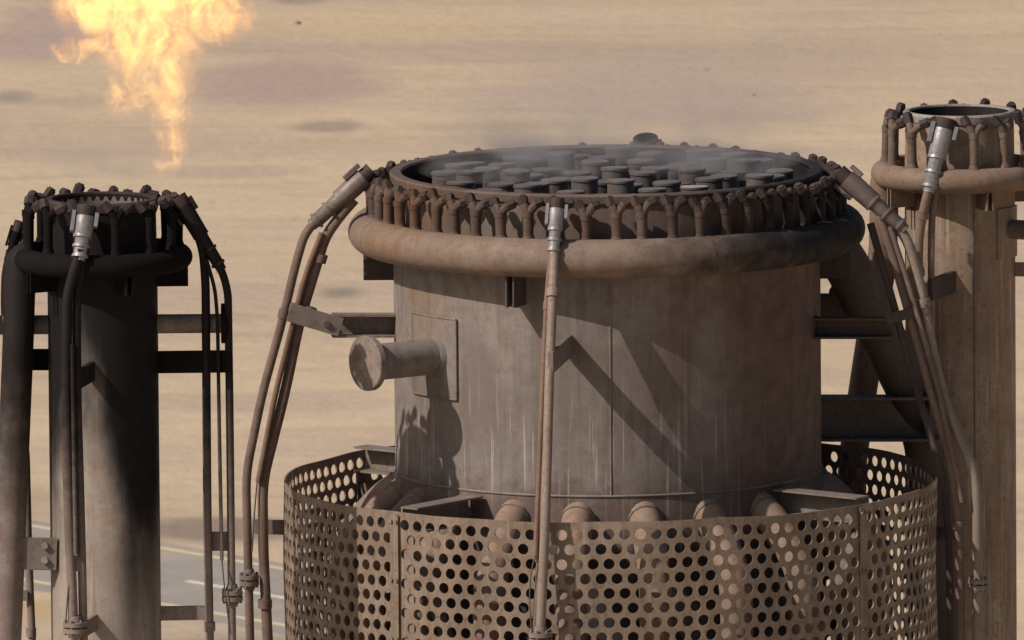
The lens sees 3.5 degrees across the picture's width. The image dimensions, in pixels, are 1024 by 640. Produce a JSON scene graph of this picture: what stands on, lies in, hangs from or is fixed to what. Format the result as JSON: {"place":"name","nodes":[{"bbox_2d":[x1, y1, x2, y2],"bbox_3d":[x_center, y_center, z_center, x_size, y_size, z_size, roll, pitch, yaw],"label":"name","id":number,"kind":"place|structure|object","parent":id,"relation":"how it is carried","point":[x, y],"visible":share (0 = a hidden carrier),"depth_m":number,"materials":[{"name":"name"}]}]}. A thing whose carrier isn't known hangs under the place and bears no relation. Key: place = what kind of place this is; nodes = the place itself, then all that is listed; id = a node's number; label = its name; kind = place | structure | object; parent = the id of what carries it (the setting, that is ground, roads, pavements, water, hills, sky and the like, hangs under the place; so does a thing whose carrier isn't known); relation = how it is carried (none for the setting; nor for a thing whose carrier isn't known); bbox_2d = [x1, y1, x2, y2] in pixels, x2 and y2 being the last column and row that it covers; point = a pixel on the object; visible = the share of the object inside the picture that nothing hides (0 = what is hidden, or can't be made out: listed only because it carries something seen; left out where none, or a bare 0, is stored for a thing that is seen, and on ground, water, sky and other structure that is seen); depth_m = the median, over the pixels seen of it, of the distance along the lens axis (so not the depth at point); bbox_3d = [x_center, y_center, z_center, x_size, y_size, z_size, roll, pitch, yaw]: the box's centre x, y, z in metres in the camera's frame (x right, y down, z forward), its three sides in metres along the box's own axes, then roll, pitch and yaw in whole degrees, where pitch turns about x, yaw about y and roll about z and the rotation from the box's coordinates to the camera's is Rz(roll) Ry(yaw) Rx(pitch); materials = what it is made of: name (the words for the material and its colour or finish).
{"place":"outdoors","nodes":[
{"label":"outdoors","id":0,"kind":"place"},
{"bbox_2d":[24,520,390,637],"bbox_3d":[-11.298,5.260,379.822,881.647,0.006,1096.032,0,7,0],"label":"road","id":1,"kind":"structure","parent":0,"point":[182,575],"depth_m":374.84,"materials":[{"name":"grey asphalt"}]},
{"bbox_2d":[0,0,1023,639],"bbox_3d":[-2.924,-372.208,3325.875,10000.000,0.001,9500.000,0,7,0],"label":"ground","id":2,"kind":"structure","parent":0,"point":[256,130],"depth_m":466.27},
{"bbox_2d":[0,182,226,639],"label":"flare stack","id":3,"kind":"object","parent":2,"relation":"on","point":[133,263],"visible":1,"depth_m":95.33,"materials":[{"name":"metal"}]},
{"bbox_2d":[1,220,47,639],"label":"pilot burner","id":4,"kind":"object","parent":3,"relation":"attached to","point":[15,238],"visible":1,"depth_m":95.70,"materials":[{"name":"metal"}]},
{"bbox_2d":[61,204,98,639],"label":"pilot burner","id":5,"kind":"object","parent":3,"relation":"attached to","point":[76,377],"visible":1,"depth_m":95.01,"materials":[{"name":"metal"}]},
{"bbox_2d":[157,192,242,639],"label":"pilot burner","id":6,"kind":"object","parent":3,"relation":"attached to","point":[206,361],"visible":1,"depth_m":95.46,"materials":[{"name":"metal"}]},
{"bbox_2d":[215,21,940,391],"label":"scattered stones","id":7,"kind":"object","parent":2,"relation":"on","point":[635,65],"visible":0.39,"depth_m":475.57,"materials":[{"name":"brown stone"}]},
{"bbox_2d":[327,140,955,639],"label":"flare stack","id":8,"kind":"object","parent":2,"relation":"on","point":[691,300],"visible":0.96,"depth_m":96.01,"materials":[{"name":"metal"}]},
{"bbox_2d":[239,163,395,639],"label":"pilot burner","id":9,"kind":"object","parent":8,"relation":"attached to","point":[300,313],"visible":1,"depth_m":96.82,"materials":[{"name":"metal"}]},
{"bbox_2d":[529,197,571,639],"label":"pilot burner","id":10,"kind":"object","parent":8,"relation":"attached to","point":[556,357],"visible":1,"depth_m":95.25,"materials":[{"name":"beige metal"}]},
{"bbox_2d":[283,443,937,639],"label":"wind shield","id":11,"kind":"object","parent":8,"relation":"attached to","point":[408,527],"visible":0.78,"depth_m":95.77,"materials":[{"name":"metal"}]},
{"bbox_2d":[630,132,661,144],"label":"pilot burner","id":12,"kind":"object","parent":8,"relation":"attached to","point":[647,138],"visible":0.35,"depth_m":98.28,"materials":[{"name":"metal"}]},
{"bbox_2d":[821,394,940,443],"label":"tie beam","id":13,"kind":"structure","parent":8,"relation":"attached to","point":[862,418],"depth_m":97.76,"materials":[{"name":"metal"}]},
{"bbox_2d":[813,165,986,639],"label":"pilot burner","id":14,"kind":"object","parent":8,"relation":"attached to","point":[915,313],"visible":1,"depth_m":96.58,"materials":[{"name":"metal"}]},
{"bbox_2d":[838,98,1023,639],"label":"flare stack","id":15,"kind":"object","parent":2,"relation":"on","point":[979,229],"visible":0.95,"depth_m":98.14,"materials":[{"name":"brown metal"}]},
{"bbox_2d":[914,116,958,332],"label":"pilot burner","id":16,"kind":"object","parent":15,"relation":"attached to","point":[942,135],"visible":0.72,"depth_m":97.82,"materials":[{"name":"brown metal"}]}
]}

